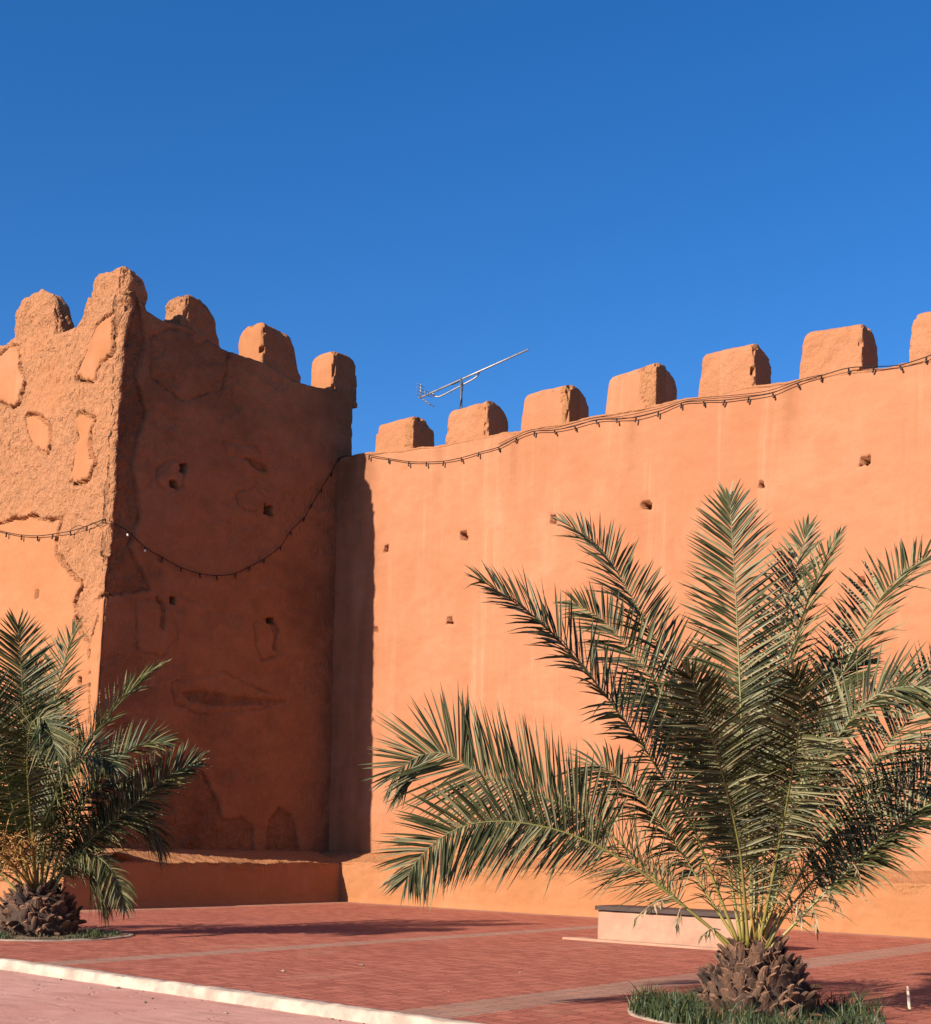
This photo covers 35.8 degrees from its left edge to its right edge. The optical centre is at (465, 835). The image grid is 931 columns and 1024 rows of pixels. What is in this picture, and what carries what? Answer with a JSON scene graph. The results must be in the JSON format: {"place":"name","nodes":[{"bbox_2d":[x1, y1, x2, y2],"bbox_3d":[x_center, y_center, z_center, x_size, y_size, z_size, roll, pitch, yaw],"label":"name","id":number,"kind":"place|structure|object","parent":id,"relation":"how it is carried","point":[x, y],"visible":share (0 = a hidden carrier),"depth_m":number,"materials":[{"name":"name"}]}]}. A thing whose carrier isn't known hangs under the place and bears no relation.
{"place":"outdoors","nodes":[
{"label":"outdoors","id":0,"kind":"place"},
{"bbox_2d":[0,266,356,909],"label":"corner tower","id":1,"kind":"structure","parent":0,"point":[179,436],"depth_m":31.76,"materials":[{"name":"paint"}]},
{"bbox_2d":[1,518,106,540],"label":"string lights","id":2,"kind":"object","parent":1,"relation":"attached to","point":[104,519],"visible":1,"depth_m":30.59,"materials":[{"name":"black glass"}]},
{"bbox_2d":[109,456,343,580],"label":"string lights","id":3,"kind":"object","parent":1,"relation":"attached to","point":[263,560],"visible":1,"depth_m":32.58,"materials":[{"name":"black glass"}]},
{"bbox_2d":[0,970,366,1023],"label":"road","id":4,"kind":"structure","parent":0,"point":[26,998],"depth_m":13.52,"materials":[{"name":"red brick"}]},
{"bbox_2d":[0,901,930,1023],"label":"plaza pavement","id":5,"kind":"structure","parent":0,"point":[416,960],"depth_m":18.59,"materials":[{"name":"red brick"}]},
{"bbox_2d":[0,926,127,939],"bbox_3d":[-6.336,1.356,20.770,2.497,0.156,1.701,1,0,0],"label":"grass","id":6,"kind":"structure","parent":5,"relation":"on","point":[96,932],"depth_m":20.68,"materials":[{"name":"green plant"}]},
{"bbox_2d":[0,608,212,936],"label":"palm tree","id":7,"kind":"object","parent":6,"relation":"on","point":[36,906],"visible":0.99,"depth_m":20.90,"materials":[{"name":"green plant"}]},
{"bbox_2d":[0,930,134,940],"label":"pit edging","id":8,"kind":"object","parent":5,"relation":"on","point":[126,936],"visible":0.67,"depth_m":20.21,"materials":[{"name":"concrete"}]},
{"bbox_2d":[321,312,930,937],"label":"rampart wall","id":9,"kind":"structure","parent":5,"relation":"on","point":[415,618],"depth_m":30.57,"materials":[{"name":"paint"}]},
{"bbox_2d":[417,348,527,408],"bbox_3d":[0.248,-9.998,33.373,2.898,2.011,0.676,1,0,30],"label":"television antenna","id":10,"kind":"object","parent":9,"relation":"attached to","point":[461,379],"visible":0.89,"depth_m":33.34,"materials":[{"name":"metal"}]},
{"bbox_2d":[368,355,930,466],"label":"string lights","id":11,"kind":"object","parent":9,"relation":"attached to","point":[821,380],"visible":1,"depth_m":29.50,"materials":[{"name":"black glass"}]},
{"bbox_2d":[562,905,777,950],"bbox_3d":[3.100,1.390,22.155,3.337,0.565,0.809,1,0,37],"label":"block seat","id":12,"kind":"object","parent":5,"relation":"on","point":[615,925],"visible":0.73,"depth_m":21.96,"materials":[{"name":"beige concrete"}]},
{"bbox_2d":[627,1006,885,1023],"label":"pit edging","id":13,"kind":"object","parent":5,"relation":"on","point":[631,1013],"visible":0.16,"depth_m":12.85,"materials":[{"name":"concrete"}]},
{"bbox_2d":[617,979,895,1023],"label":"grass","id":14,"kind":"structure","parent":5,"relation":"on","point":[678,1006],"depth_m":12.69,"materials":[{"name":"green plant"}]},
{"bbox_2d":[360,479,930,1020],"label":"palm tree","id":15,"kind":"object","parent":14,"relation":"on","point":[732,765],"visible":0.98,"depth_m":13.24,"materials":[{"name":"green plant"}]},
{"bbox_2d":[907,986,910,1008],"bbox_3d":[4.359,1.589,14.164,0.051,0.229,0.033,1,0,0],"label":"wooden stake","id":16,"kind":"object","parent":5,"relation":"on","point":[908,999],"visible":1,"depth_m":14.15,"materials":[{"name":"white wood"}]},
{"bbox_2d":[0,0,930,454],"label":"sky","id":17,"kind":"structure","parent":0,"point":[430,194],"materials":[{"name":"blue"}]},
{"label":"ground","id":18,"kind":"structure","parent":0,"visible":0},
{"bbox_2d":[0,957,482,1023],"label":"kerb","id":19,"kind":"structure","parent":18,"relation":"on","point":[367,1015],"depth_m":14.11,"materials":[{"name":"white paint"}]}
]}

